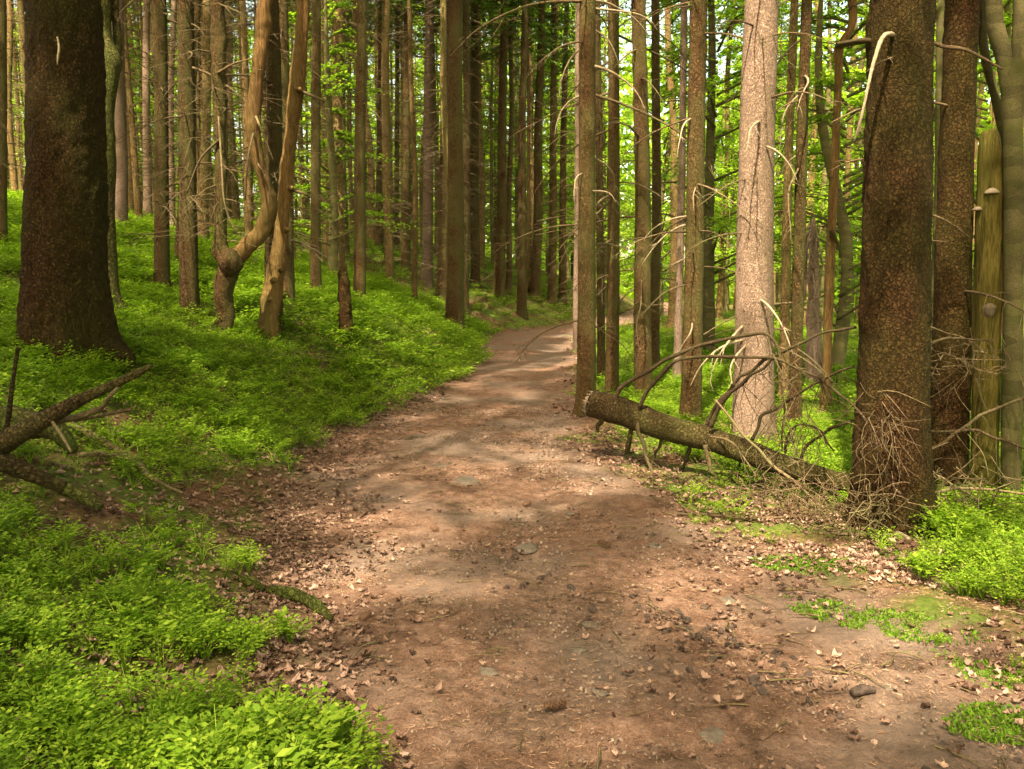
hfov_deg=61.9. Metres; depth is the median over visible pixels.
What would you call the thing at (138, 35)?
spruce tree
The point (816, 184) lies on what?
beech tree
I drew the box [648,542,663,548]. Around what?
stone
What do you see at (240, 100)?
spruce tree
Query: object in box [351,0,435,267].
spruce tree
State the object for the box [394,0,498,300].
spruce tree
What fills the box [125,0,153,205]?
spruce tree
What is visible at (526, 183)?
beech tree
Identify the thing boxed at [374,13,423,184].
spruce tree
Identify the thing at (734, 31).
spruce tree
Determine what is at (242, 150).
beech tree
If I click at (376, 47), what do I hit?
spruce tree
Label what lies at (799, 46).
spruce tree
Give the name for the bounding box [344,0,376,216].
spruce tree
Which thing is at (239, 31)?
spruce tree
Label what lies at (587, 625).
stone
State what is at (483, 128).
spruce tree
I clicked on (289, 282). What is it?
spruce tree
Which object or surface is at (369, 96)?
spruce tree
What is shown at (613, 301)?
spruce tree
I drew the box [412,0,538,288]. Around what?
spruce tree
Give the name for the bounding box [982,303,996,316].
bracket fungus
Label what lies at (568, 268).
beech tree
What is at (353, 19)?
spruce tree
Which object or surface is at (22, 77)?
spruce tree
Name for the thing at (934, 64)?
beech tree
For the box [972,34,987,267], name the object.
spruce tree
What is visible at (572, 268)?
beech tree
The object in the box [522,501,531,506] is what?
stone
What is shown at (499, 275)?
spruce tree
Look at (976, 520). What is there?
bilberry bush
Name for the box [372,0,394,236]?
spruce tree
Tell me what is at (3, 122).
spruce tree
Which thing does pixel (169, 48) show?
spruce tree
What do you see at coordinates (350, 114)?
spruce tree
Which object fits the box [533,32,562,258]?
spruce tree
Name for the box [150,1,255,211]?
spruce tree
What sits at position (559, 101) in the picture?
beech tree
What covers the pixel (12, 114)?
spruce tree
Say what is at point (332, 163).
beech tree
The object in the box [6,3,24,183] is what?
spruce tree
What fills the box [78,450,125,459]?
fallen branch
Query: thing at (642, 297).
spruce tree
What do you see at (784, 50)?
spruce tree
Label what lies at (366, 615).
spruce cone
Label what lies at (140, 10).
spruce tree
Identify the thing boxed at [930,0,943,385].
spruce tree
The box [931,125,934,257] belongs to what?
spruce tree
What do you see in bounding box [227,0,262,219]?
spruce tree
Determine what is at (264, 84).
spruce tree
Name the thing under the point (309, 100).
beech tree
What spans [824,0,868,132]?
spruce tree
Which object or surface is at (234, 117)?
spruce tree
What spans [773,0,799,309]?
spruce tree
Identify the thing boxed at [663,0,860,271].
beech tree
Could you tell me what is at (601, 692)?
stone
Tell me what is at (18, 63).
spruce tree
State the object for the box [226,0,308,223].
spruce tree
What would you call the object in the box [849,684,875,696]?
stone
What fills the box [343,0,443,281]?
spruce tree
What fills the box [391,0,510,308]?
spruce tree
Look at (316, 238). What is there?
spruce tree
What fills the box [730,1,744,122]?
spruce tree
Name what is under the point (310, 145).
spruce tree
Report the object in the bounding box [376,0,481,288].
spruce tree
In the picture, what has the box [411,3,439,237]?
spruce tree
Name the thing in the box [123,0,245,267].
spruce tree
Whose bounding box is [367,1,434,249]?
spruce tree
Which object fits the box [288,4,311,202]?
spruce tree
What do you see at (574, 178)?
beech tree
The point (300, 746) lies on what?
bilberry bush
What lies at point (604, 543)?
spruce cone
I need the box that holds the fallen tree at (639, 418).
[581,312,1023,545]
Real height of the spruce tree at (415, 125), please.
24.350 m
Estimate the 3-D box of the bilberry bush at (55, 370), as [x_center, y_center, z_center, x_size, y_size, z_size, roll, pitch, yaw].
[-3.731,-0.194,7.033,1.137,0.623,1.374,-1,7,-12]
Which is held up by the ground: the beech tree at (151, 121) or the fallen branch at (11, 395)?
the beech tree at (151, 121)
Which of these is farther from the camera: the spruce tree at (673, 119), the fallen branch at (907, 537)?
the spruce tree at (673, 119)
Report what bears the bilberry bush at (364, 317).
on the ground
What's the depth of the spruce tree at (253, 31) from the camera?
48.10 m
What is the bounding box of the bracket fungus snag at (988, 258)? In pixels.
[969,129,1002,504]
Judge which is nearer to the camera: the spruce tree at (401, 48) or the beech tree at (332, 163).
the beech tree at (332, 163)
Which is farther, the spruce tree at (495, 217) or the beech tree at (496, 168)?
the beech tree at (496, 168)
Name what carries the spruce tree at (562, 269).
on the ground
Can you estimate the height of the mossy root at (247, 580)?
0.071 m
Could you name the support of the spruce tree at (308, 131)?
on the ground
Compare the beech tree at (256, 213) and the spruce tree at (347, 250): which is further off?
the beech tree at (256, 213)
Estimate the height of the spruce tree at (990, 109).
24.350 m
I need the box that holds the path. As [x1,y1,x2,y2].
[299,306,1023,768]
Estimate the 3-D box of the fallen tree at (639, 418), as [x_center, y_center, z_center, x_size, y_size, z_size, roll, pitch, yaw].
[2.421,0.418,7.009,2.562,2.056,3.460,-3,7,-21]
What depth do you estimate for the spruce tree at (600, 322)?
12.96 m
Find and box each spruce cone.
[358,610,371,620]
[430,525,438,531]
[544,698,566,710]
[597,540,610,546]
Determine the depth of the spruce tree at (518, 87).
44.08 m
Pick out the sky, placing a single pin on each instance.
(647, 5)
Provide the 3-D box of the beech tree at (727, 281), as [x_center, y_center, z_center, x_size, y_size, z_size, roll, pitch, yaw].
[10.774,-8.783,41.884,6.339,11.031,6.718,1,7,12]
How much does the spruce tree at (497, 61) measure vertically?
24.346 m
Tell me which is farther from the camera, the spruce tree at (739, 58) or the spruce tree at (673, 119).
the spruce tree at (739, 58)
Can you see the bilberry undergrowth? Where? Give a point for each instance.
(66, 703)
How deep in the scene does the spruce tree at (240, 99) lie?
58.71 m
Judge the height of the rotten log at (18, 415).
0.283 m
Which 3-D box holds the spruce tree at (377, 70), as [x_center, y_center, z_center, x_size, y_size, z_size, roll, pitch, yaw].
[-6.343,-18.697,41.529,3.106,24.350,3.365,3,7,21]
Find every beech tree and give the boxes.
[12,29,24,161]
[101,0,128,311]
[127,2,239,185]
[128,24,213,205]
[134,46,177,205]
[174,78,241,215]
[212,64,262,219]
[227,0,435,277]
[229,50,322,213]
[236,137,262,218]
[298,81,375,219]
[367,64,434,219]
[375,0,534,210]
[417,32,546,222]
[433,0,621,268]
[433,54,507,246]
[462,95,514,234]
[469,97,526,235]
[481,0,574,268]
[512,39,663,255]
[512,94,573,271]
[512,126,557,247]
[513,6,634,280]
[513,11,651,243]
[531,0,669,310]
[542,70,634,255]
[542,107,626,258]
[542,162,595,275]
[561,0,738,320]
[577,0,862,358]
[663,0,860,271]
[663,85,775,311]
[664,89,791,311]
[684,173,736,279]
[725,0,934,325]
[729,63,857,310]
[731,0,935,369]
[773,171,793,306]
[774,0,976,293]
[774,44,862,285]
[774,61,863,270]
[774,65,864,278]
[774,191,806,306]
[820,3,980,270]
[835,0,1023,325]
[836,0,1011,262]
[973,2,1012,262]
[977,39,999,156]
[979,0,1023,501]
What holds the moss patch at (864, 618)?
on the path
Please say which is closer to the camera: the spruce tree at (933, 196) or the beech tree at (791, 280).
the spruce tree at (933, 196)
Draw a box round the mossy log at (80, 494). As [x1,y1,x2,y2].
[58,480,103,510]
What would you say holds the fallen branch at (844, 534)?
on the ground
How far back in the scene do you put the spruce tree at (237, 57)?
46.95 m
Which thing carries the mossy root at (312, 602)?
on the ground
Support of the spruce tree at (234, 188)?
on the ground
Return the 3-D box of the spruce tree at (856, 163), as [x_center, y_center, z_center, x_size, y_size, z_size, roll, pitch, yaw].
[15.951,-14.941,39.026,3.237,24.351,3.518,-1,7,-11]
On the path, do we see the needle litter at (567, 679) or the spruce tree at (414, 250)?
the needle litter at (567, 679)
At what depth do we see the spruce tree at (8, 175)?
25.39 m
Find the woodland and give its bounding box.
[9,0,999,307]
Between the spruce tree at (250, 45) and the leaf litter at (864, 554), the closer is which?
the leaf litter at (864, 554)
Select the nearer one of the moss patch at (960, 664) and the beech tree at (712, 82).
the moss patch at (960, 664)
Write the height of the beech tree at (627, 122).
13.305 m
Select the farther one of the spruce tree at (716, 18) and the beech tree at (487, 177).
the beech tree at (487, 177)
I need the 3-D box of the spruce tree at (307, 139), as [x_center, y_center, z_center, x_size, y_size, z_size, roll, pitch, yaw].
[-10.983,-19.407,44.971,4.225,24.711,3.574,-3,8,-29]
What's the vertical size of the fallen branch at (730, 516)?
0.240 m
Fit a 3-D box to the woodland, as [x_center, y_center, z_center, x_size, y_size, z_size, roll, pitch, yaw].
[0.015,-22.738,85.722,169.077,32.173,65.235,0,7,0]
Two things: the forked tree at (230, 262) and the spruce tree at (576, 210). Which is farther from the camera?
the spruce tree at (576, 210)
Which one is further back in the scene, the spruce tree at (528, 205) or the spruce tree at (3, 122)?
the spruce tree at (528, 205)
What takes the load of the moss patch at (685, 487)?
on the ground
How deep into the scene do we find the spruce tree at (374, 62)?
52.28 m
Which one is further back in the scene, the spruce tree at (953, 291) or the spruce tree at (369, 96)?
the spruce tree at (369, 96)
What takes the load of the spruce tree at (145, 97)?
on the ground
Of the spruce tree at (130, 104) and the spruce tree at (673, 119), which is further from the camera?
the spruce tree at (673, 119)
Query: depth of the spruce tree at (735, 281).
40.14 m
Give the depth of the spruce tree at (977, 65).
42.69 m
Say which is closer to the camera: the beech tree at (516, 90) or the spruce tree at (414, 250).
the spruce tree at (414, 250)
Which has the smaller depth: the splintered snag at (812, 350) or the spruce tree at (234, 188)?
the splintered snag at (812, 350)
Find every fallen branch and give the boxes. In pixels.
[0,364,152,454]
[0,511,78,521]
[3,347,19,428]
[23,393,132,422]
[51,421,72,452]
[56,387,118,424]
[56,515,169,558]
[65,421,183,494]
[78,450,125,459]
[667,496,786,519]
[707,654,738,656]
[769,576,843,604]
[818,532,955,536]
[870,527,901,550]
[895,531,911,540]
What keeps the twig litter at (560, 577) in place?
on the ground
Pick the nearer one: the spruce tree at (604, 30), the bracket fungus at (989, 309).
the bracket fungus at (989, 309)
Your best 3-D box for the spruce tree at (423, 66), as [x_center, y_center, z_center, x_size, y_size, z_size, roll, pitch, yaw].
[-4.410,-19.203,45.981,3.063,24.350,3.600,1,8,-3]
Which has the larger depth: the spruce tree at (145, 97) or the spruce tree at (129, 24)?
the spruce tree at (129, 24)
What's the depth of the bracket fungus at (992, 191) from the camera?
6.42 m
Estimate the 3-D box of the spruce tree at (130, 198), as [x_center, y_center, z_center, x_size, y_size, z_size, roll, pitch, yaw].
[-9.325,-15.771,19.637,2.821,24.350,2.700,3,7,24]
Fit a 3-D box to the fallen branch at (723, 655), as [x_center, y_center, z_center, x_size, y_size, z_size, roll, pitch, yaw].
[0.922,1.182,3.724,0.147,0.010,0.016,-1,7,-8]
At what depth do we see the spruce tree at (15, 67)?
35.71 m
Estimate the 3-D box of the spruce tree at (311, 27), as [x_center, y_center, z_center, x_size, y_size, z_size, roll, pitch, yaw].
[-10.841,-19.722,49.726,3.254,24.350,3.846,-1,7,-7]
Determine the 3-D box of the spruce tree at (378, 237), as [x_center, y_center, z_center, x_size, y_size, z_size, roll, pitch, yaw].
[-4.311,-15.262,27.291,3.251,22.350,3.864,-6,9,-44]
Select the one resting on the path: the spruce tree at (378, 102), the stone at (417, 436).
the stone at (417, 436)
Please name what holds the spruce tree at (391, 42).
on the ground
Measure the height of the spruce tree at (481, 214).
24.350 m
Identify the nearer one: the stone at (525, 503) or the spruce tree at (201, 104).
the stone at (525, 503)
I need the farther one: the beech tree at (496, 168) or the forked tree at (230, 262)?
the beech tree at (496, 168)
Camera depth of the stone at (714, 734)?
3.08 m
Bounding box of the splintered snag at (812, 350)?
[803,215,823,382]
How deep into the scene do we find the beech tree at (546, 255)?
53.99 m
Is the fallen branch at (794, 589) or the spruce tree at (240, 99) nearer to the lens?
the fallen branch at (794, 589)
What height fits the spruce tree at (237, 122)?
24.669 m
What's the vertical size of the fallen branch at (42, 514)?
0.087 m
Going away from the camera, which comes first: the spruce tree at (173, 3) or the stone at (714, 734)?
the stone at (714, 734)
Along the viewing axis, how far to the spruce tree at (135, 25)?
42.21 m
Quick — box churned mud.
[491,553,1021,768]
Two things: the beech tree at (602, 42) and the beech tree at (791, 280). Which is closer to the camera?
the beech tree at (602, 42)
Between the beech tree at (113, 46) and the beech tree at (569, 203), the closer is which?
the beech tree at (113, 46)
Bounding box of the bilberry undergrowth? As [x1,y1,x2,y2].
[0,187,1023,768]
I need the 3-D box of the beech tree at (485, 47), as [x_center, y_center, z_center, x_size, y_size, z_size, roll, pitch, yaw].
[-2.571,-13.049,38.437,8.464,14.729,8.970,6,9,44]
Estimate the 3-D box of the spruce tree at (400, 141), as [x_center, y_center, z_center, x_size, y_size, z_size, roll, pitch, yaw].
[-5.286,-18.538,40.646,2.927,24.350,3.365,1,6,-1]
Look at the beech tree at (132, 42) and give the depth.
38.39 m
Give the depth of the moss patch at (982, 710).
3.13 m
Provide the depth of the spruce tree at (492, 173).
33.99 m
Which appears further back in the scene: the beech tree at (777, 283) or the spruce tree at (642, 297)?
the beech tree at (777, 283)
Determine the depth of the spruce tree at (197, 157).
19.47 m
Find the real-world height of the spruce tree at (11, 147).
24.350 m
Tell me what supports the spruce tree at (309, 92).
on the ground
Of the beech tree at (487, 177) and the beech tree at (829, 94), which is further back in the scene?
the beech tree at (487, 177)
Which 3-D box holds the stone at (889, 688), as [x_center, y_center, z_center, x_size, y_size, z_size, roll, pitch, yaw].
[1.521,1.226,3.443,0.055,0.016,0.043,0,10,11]
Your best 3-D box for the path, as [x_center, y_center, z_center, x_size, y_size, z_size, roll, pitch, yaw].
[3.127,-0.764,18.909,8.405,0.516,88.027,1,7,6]
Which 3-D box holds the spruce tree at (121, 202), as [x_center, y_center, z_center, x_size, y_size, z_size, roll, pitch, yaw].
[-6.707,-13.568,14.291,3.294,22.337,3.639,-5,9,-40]
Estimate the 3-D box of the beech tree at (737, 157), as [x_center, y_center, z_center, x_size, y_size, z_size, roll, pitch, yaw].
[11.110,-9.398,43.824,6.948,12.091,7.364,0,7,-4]
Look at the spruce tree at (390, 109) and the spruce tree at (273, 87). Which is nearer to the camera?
the spruce tree at (273, 87)
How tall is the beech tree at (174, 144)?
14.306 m
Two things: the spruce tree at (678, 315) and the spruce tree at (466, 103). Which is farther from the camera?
the spruce tree at (466, 103)
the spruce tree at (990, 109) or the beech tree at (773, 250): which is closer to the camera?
the spruce tree at (990, 109)
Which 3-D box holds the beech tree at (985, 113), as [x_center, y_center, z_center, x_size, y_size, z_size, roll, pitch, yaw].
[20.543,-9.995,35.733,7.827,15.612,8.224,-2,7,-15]
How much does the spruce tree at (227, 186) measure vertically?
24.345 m
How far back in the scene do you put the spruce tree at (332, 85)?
23.08 m
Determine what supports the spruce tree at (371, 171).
on the ground
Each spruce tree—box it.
[0,0,24,246]
[4,0,136,377]
[6,0,24,168]
[6,0,24,191]
[6,1,24,189]
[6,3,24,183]
[6,6,24,190]
[7,13,25,177]
[7,16,24,184]
[9,0,24,190]
[12,6,23,171]
[12,19,24,192]
[111,0,153,213]
[111,0,238,290]
[112,0,176,228]
[116,0,278,322]
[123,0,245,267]
[124,0,176,217]
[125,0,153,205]
[125,0,177,216]
[126,0,202,228]
[127,0,177,195]
[127,1,151,210]
[127,1,176,211]
[127,3,142,149]
[130,0,177,200]
[130,7,213,194]
[132,1,140,147]
[137,3,247,227]
[140,0,251,242]
[150,0,177,198]
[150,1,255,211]
[153,0,258,226]
[169,0,348,335]
[174,32,237,200]
[175,59,241,196]
[198,0,265,232]
[211,15,243,219]
[212,0,249,224]
[212,0,250,188]
[212,0,254,221]
[212,1,252,212]
[213,1,265,226]
[225,1,251,219]
[225,1,255,218]
[225,7,253,217]
[226,0,301,210]
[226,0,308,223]
[226,0,364,309]
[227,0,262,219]
[228,0,331,262]
[232,16,255,219]
[232,26,257,219]
[233,0,256,220]
[233,25,254,214]
[235,0,256,196]
[246,0,309,218]
[246,1,293,202]
[288,0,311,225]
[288,0,321,230]
[288,3,309,222]
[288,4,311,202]
[289,1,311,223]
[289,32,311,226]
[290,0,379,264]
[290,0,384,289]
[291,0,404,270]
[291,5,311,223]
[300,0,403,257]
[303,2,370,235]
[304,2,329,227]
[307,7,373,165]
[308,0,330,39]
[310,0,409,301]
[329,0,376,234]
[329,3,373,206]
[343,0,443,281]
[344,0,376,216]
[344,1,369,226]
[345,0,396,254]
[345,1,390,206]
[345,1,391,230]
[346,0,400,243]
[346,14,403,196]
[346,39,374,185]
[347,0,420,250]
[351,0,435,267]
[351,2,394,219]
[366,0,392,205]
[367,0,470,300]
[367,1,413,190]
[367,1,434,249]
[367,4,423,228]
[368,0,394,184]
[368,0,439,272]
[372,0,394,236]
[373,29,416,219]
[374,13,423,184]
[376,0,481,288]
[384,2,491,258]
[389,4,422,234]
[390,0,423,239]
[390,3,436,238]
[390,3,439,253]
[390,25,437,219]
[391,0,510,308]
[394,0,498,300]
[397,0,439,259]
[400,1,462,248]
[403,12,423,237]
[411,0,500,329]
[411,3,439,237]
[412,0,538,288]
[414,0,513,315]
[414,5,439,240]
[415,0,439,220]
[433,6,517,267]
[437,0,565,302]
[450,0,718,417]
[462,0,516,270]
[462,0,559,294]
[462,6,496,245]
[478,0,564,319]
[481,0,517,264]
[481,11,513,248]
[481,22,490,255]
[482,10,526,261]
[487,0,601,303]
[492,0,570,294]
[501,0,724,392]
[507,13,533,225]
[508,0,558,264]
[513,0,574,307]
[526,3,575,305]
[530,5,572,275]
[531,3,629,353]
[533,0,688,396]
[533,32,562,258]
[537,0,675,383]
[600,0,631,229]
[612,0,796,421]
[619,0,719,371]
[626,0,779,380]
[650,1,740,40]
[665,2,677,330]
[688,0,852,442]
[703,0,860,427]
[707,0,742,306]
[715,0,734,319]
[725,0,743,313]
[725,0,860,402]
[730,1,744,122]
[731,23,779,91]
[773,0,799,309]
[776,3,796,105]
[780,2,825,131]
[803,0,817,325]
[823,0,866,313]
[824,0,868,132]
[829,0,1002,539]
[832,0,1023,499]
[834,0,861,322]
[839,13,857,293]
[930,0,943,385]
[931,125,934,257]
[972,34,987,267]
[976,45,999,103]
[988,73,994,128]
[992,2,1003,128]
[1001,121,1023,333]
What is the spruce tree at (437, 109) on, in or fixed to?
on the ground
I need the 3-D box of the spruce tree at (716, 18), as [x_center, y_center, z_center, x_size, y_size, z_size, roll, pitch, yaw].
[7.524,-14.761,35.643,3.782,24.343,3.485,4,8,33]
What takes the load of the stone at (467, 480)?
on the path
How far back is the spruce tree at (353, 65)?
48.68 m
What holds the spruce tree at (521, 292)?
on the ground
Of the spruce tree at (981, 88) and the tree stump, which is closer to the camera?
the tree stump
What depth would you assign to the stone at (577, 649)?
3.77 m
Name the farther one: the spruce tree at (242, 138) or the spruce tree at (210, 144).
the spruce tree at (242, 138)
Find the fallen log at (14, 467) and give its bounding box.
[0,453,66,493]
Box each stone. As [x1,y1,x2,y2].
[408,434,424,437]
[454,475,479,484]
[478,667,497,675]
[513,543,537,553]
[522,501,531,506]
[570,647,587,653]
[581,621,598,628]
[591,687,608,696]
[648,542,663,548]
[699,727,725,744]
[720,596,737,603]
[849,684,875,696]
[882,685,894,690]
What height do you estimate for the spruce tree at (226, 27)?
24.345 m
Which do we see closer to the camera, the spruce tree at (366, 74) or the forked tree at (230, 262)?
the forked tree at (230, 262)
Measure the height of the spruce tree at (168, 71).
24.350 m
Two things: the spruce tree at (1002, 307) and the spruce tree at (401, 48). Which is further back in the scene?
the spruce tree at (401, 48)
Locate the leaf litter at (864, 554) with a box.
[0,244,1023,768]
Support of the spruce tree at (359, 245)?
on the ground
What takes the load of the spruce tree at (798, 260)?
on the ground
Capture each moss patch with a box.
[557,426,638,443]
[642,478,761,500]
[748,552,866,575]
[779,594,992,646]
[906,647,1023,692]
[942,701,1023,745]
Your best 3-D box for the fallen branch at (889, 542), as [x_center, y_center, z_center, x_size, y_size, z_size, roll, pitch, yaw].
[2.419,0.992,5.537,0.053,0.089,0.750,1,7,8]
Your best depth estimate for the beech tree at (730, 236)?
72.61 m
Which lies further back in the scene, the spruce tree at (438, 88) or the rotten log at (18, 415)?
the spruce tree at (438, 88)
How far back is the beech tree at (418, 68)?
60.79 m
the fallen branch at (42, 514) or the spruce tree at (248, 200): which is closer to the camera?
the fallen branch at (42, 514)
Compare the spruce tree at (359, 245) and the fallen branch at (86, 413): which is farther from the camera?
the spruce tree at (359, 245)
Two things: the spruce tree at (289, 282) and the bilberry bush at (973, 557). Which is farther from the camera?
the spruce tree at (289, 282)
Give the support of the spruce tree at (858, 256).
on the ground
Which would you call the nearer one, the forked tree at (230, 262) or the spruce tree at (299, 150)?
the forked tree at (230, 262)
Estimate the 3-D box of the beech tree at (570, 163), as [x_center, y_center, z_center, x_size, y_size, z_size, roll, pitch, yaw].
[3.251,-9.697,38.452,6.947,12.030,7.970,-3,7,-22]
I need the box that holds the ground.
[0,204,1023,768]
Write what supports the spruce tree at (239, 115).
on the ground
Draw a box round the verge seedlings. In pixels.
[650,457,1023,683]
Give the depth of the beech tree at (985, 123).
46.02 m
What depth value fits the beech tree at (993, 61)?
31.85 m
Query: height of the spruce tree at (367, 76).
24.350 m
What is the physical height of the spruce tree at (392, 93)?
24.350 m
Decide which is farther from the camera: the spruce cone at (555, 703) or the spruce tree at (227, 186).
the spruce tree at (227, 186)
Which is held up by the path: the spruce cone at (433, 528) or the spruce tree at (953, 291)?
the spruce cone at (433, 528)
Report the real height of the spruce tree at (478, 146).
24.350 m
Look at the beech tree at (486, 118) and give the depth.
67.94 m
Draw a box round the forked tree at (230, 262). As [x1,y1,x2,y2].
[126,0,299,335]
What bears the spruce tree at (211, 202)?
on the ground
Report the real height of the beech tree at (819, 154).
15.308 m
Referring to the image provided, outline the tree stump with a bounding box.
[337,263,353,345]
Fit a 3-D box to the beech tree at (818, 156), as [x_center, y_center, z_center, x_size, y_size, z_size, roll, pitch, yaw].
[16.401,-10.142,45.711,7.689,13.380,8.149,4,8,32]
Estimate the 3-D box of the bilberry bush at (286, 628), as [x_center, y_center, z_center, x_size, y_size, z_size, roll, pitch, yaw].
[-0.985,1.085,3.820,0.301,0.160,0.212,5,9,40]
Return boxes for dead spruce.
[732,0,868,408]
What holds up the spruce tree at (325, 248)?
on the ground
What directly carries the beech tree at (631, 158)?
on the ground
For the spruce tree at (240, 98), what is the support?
on the ground
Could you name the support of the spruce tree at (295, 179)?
on the ground
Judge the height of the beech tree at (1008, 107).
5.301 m
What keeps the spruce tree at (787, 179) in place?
on the ground
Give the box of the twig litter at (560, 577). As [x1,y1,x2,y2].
[82,365,1023,768]
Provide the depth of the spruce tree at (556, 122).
38.44 m
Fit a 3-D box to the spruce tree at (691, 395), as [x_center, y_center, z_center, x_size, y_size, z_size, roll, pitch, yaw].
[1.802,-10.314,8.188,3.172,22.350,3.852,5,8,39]
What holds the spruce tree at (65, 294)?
on the ground
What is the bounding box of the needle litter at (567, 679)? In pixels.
[253,463,1023,768]
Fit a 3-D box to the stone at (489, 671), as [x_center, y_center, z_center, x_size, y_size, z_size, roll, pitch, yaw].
[-0.096,1.200,3.559,0.082,0.022,0.065,7,14,17]
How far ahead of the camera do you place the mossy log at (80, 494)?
4.68 m
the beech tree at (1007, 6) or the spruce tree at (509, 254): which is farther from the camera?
the spruce tree at (509, 254)
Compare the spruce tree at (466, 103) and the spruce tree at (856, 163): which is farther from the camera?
the spruce tree at (856, 163)
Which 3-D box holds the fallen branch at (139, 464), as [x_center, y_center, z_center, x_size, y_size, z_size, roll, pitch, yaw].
[-2.567,0.464,5.716,1.085,0.442,0.176,3,7,24]
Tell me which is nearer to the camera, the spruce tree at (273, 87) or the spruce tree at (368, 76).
the spruce tree at (273, 87)
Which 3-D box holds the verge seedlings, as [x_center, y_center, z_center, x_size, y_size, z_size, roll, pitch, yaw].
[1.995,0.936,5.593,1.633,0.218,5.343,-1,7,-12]
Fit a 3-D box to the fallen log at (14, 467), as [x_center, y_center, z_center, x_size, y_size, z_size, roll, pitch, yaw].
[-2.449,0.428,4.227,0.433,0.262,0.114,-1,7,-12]
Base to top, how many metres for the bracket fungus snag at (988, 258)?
3.005 m
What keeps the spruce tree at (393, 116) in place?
on the ground
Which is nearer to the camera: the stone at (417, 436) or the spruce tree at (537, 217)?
the stone at (417, 436)
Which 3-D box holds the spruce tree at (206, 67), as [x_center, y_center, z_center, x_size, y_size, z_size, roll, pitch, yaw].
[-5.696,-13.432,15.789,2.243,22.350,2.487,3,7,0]
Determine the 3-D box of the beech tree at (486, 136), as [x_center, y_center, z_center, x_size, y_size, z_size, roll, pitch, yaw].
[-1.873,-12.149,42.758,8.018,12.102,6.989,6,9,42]
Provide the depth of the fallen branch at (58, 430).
4.53 m
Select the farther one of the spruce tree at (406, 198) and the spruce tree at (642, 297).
the spruce tree at (406, 198)
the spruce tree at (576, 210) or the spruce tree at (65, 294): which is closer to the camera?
the spruce tree at (65, 294)
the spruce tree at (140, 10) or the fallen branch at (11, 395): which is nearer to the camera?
the fallen branch at (11, 395)
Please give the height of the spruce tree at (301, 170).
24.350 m
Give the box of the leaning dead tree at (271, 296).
[255,0,326,345]
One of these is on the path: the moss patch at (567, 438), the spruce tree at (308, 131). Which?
the moss patch at (567, 438)
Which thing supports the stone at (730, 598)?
on the path
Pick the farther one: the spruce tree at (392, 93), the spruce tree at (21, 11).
the spruce tree at (392, 93)
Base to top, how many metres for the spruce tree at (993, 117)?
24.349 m
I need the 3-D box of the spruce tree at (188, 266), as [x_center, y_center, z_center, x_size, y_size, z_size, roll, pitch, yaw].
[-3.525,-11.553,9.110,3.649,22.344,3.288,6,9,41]
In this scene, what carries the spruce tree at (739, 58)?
on the ground
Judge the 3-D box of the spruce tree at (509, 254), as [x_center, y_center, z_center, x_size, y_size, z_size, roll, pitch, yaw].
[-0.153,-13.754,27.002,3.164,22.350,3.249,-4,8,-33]
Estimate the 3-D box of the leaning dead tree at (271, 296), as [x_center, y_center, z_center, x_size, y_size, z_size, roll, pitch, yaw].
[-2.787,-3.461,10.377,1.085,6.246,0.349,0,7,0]
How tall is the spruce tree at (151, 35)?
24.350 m
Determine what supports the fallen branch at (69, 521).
on the ground
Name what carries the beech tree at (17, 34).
on the ground
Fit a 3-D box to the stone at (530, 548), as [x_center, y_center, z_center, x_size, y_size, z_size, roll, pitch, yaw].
[0.093,1.014,5.272,0.158,0.052,0.182,-6,9,-40]
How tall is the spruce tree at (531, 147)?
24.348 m
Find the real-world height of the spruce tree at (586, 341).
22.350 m
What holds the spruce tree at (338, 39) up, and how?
on the ground
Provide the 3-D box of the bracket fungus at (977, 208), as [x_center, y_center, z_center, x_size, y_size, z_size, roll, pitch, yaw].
[3.561,-1.346,6.529,0.073,0.036,0.080,0,7,0]
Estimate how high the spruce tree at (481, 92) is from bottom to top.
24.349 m
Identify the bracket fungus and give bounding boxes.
[972,206,981,210]
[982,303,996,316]
[984,188,999,194]
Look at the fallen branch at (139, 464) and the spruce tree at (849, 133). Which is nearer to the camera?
the fallen branch at (139, 464)
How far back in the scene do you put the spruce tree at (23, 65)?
19.73 m
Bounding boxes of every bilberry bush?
[0,324,136,401]
[145,680,400,768]
[257,606,317,642]
[353,311,375,325]
[893,533,1023,605]
[909,493,1014,544]
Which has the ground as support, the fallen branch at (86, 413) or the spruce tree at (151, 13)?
the spruce tree at (151, 13)
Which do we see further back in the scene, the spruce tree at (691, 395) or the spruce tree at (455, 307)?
the spruce tree at (455, 307)
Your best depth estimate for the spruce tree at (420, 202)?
33.91 m
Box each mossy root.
[237,575,265,591]
[266,585,332,620]
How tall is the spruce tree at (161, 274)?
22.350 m
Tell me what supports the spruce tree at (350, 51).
on the ground
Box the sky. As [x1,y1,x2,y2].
[6,0,993,260]
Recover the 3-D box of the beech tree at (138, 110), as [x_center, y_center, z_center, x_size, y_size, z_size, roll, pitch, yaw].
[-15.063,-12.801,35.996,6.622,13.207,6.958,-5,8,-37]
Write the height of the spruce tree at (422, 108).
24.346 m
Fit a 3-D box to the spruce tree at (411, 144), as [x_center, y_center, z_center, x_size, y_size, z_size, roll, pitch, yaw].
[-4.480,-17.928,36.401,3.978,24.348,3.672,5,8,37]
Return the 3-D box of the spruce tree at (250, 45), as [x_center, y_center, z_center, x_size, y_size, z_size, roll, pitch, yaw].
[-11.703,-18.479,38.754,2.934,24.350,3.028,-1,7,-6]
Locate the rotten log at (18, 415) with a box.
[0,403,78,453]
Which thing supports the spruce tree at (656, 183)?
on the ground
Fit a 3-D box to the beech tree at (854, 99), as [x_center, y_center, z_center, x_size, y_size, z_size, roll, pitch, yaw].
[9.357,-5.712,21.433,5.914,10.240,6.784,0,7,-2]

